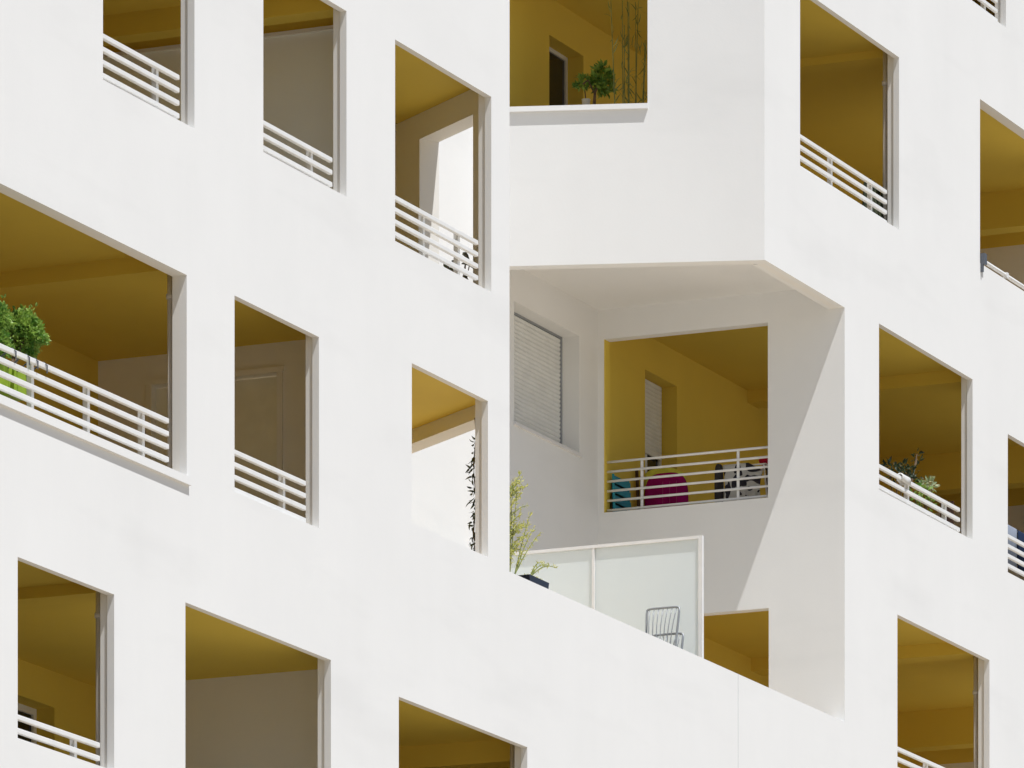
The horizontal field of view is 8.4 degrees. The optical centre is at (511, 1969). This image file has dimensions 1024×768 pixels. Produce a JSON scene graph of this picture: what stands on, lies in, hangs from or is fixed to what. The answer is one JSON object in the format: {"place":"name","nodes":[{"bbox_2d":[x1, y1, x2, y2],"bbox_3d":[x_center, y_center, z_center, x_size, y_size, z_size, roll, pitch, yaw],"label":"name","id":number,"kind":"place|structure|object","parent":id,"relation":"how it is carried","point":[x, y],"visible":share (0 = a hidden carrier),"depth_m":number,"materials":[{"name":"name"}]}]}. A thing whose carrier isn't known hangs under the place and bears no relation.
{"place":"outdoors","nodes":[
{"label":"outdoors","id":0,"kind":"place"},
{"bbox_2d":[443,252,472,278],"bbox_3d":[-0.481,-14.574,61.475,0.266,1.148,0.697,0,0,24],"label":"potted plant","id":1,"kind":"object","parent":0,"point":[464,254],"visible":0.13,"depth_m":61.61,"materials":[{"name":"grey plant"}]},
{"bbox_2d":[635,470,639,509],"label":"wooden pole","id":2,"kind":"object","parent":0,"point":[637,485],"visible":0.12,"depth_m":70.73,"materials":[{"name":"brown wood"}]},
{"bbox_2d":[940,501,953,524],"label":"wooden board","id":3,"kind":"object","parent":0,"point":[951,511],"visible":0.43,"depth_m":72.23,"materials":[{"name":"brown wood"}]},
{"bbox_3d":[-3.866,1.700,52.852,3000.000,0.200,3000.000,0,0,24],"label":"ground","id":4,"kind":"structure","parent":0,"visible":0},
{"bbox_2d":[0,0,1023,767],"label":"apartment building","id":5,"kind":"structure","parent":4,"relation":"on","point":[286,356],"depth_m":62.54,"materials":[{"name":"white paint"}]},
{"bbox_2d":[0,294,29,393],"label":"planted rail box","id":6,"kind":"object","parent":5,"relation":"on","point":[5,319],"visible":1,"depth_m":53.29,"materials":[{"name":"green plastic"}]},
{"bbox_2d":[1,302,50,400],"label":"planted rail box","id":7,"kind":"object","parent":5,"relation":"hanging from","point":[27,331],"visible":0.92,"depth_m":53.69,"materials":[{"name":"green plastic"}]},
{"bbox_2d":[18,703,36,743],"bbox_3d":[-4.382,-9.572,58.670,0.064,2.245,1.587,0,0,24],"label":"balcony door","id":8,"kind":"structure","parent":5,"relation":"in","point":[23,710],"depth_m":59.26,"materials":[{"name":"glass"}]},
{"bbox_2d":[145,366,283,505],"bbox_3d":[-2.511,-12.395,59.638,1.312,2.390,0.160,0,0,24],"label":"door","id":9,"kind":"structure","parent":5,"relation":"in","point":[259,391],"depth_m":59.51,"materials":[{"name":"white paint"}]},
{"bbox_2d":[465,418,474,550],"bbox_3d":[-0.344,-13.036,61.603,0.144,1.258,0.233,0,0,4],"label":"hanging vine","id":10,"kind":"object","parent":5,"relation":"hanging from","point":[472,476],"visible":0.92,"depth_m":61.60,"materials":[{"name":"green plant"}]},
{"bbox_2d":[510,470,556,588],"bbox_3d":[0.159,-12.702,62.517,0.259,1.344,1.120,0,0,24],"label":"trough plant","id":11,"kind":"object","parent":5,"relation":"on","point":[530,577],"visible":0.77,"depth_m":62.38,"materials":[{"name":"green plant"}]},
{"bbox_2d":[513,312,582,457],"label":"window","id":12,"kind":"structure","parent":5,"relation":"in","point":[538,351],"depth_m":69.05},
{"bbox_2d":[549,47,567,105],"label":"balcony door","id":13,"kind":"structure","parent":5,"relation":"in","point":[558,63],"depth_m":69.49,"materials":[{"name":"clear glass"}]},
{"bbox_2d":[572,72,591,104],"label":"potted plant","id":14,"kind":"object","parent":5,"relation":"on","point":[576,84],"visible":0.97,"depth_m":68.27,"materials":[{"name":"green plant"}]},
{"bbox_2d":[583,59,617,103],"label":"potted tree","id":15,"kind":"object","parent":5,"relation":"on","point":[600,82],"visible":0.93,"depth_m":68.38,"materials":[{"name":"green plant"}]},
{"bbox_2d":[511,535,703,658],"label":"privacy screen","id":16,"kind":"object","parent":5,"relation":"on","point":[630,583],"visible":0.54,"depth_m":66.32,"materials":[{"name":"white glass"}]},
{"bbox_2d":[611,474,630,511],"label":"folding chair","id":17,"kind":"object","parent":5,"relation":"on","point":[621,494],"visible":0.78,"depth_m":70.14,"materials":[{"name":"teal fabric"}]},
{"bbox_2d":[607,0,647,103],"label":"potted bamboo","id":18,"kind":"object","parent":5,"relation":"on","point":[626,42],"visible":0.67,"depth_m":68.19,"materials":[{"name":"green plant"}]},
{"bbox_2d":[645,379,661,472],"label":"balcony door","id":19,"kind":"structure","parent":5,"relation":"in","point":[653,392],"depth_m":71.62,"materials":[{"name":"grey glass"}]},
{"bbox_2d":[644,472,688,508],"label":"armchair","id":20,"kind":"object","parent":5,"relation":"on","point":[666,490],"visible":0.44,"depth_m":70.75,"materials":[{"name":"fabric"}]},
{"bbox_2d":[645,468,685,486],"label":"cushion","id":21,"kind":"object","parent":20,"relation":"on","point":[652,472],"visible":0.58,"depth_m":70.99,"materials":[{"name":"yellow fabric"}]},
{"bbox_2d":[724,463,767,497],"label":"clothes airer","id":22,"kind":"object","parent":5,"relation":"on","point":[763,464],"visible":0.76,"depth_m":69.77,"materials":[{"name":"white metal"}]},
{"bbox_2d":[714,464,723,501],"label":"bag","id":23,"kind":"object","parent":22,"relation":"hanging from","point":[718,485],"visible":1,"depth_m":69.88,"materials":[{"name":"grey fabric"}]},
{"bbox_2d":[723,463,762,501],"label":"patterned cloth","id":24,"kind":"object","parent":22,"relation":"hanging from","point":[744,483],"visible":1,"depth_m":69.80,"materials":[{"name":"white fabric"}]},
{"bbox_2d":[765,468,767,493],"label":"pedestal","id":25,"kind":"object","parent":5,"relation":"on","point":[766,469],"visible":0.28,"depth_m":69.95,"materials":[{"name":"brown wood"}]},
{"bbox_2d":[759,458,767,465],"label":"bowl","id":26,"kind":"object","parent":25,"relation":"on","point":[764,460],"visible":0.31,"depth_m":69.92,"materials":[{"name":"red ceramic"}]},
{"bbox_2d":[862,178,887,221],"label":"potted plant","id":27,"kind":"object","parent":5,"relation":"on","point":[877,202],"visible":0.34,"depth_m":70.32,"materials":[{"name":"green plant"}]},
{"bbox_2d":[880,448,924,497],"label":"potted plant","id":28,"kind":"object","parent":5,"relation":"on","point":[912,476],"visible":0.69,"depth_m":71.17,"materials":[{"name":"green plant"}]},
{"bbox_2d":[897,473,910,485],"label":"cloth","id":29,"kind":"object","parent":5,"relation":"on","point":[906,479],"visible":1,"depth_m":70.43,"materials":[{"name":"white fabric"}]},
{"bbox_2d":[909,475,939,511],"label":"potted plant","id":30,"kind":"object","parent":5,"relation":"on","point":[928,487],"visible":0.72,"depth_m":71.63,"materials":[{"name":"green plant"}]},
{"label":"drying rack","id":31,"kind":"object","parent":5,"relation":"on","visible":0},
{"bbox_2d":[1008,525,1016,567],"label":"towel","id":32,"kind":"object","parent":31,"relation":"hanging from","point":[1012,531],"visible":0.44,"depth_m":74.09,"materials":[{"name":"blue fabric"}]},
{"bbox_2d":[1017,530,1023,571],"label":"towel","id":33,"kind":"object","parent":31,"relation":"hanging from","point":[1020,535],"visible":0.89,"depth_m":74.33,"materials":[{"name":"blue fabric"}]},
{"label":"wire chair","id":34,"kind":"object","parent":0,"visible":0},
{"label":"wire chair","id":35,"kind":"object","parent":34,"relation":"on","visible":0},
{"bbox_2d":[653,632,683,648],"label":"wire chair","id":36,"kind":"object","parent":35,"relation":"on","point":[679,633],"visible":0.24,"depth_m":65.83,"materials":[{"name":"grey metal"}]},
{"bbox_2d":[645,606,679,645],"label":"wire chair","id":37,"kind":"object","parent":36,"relation":"on","point":[654,609],"visible":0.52,"depth_m":65.83,"materials":[{"name":"grey metal"}]}
]}

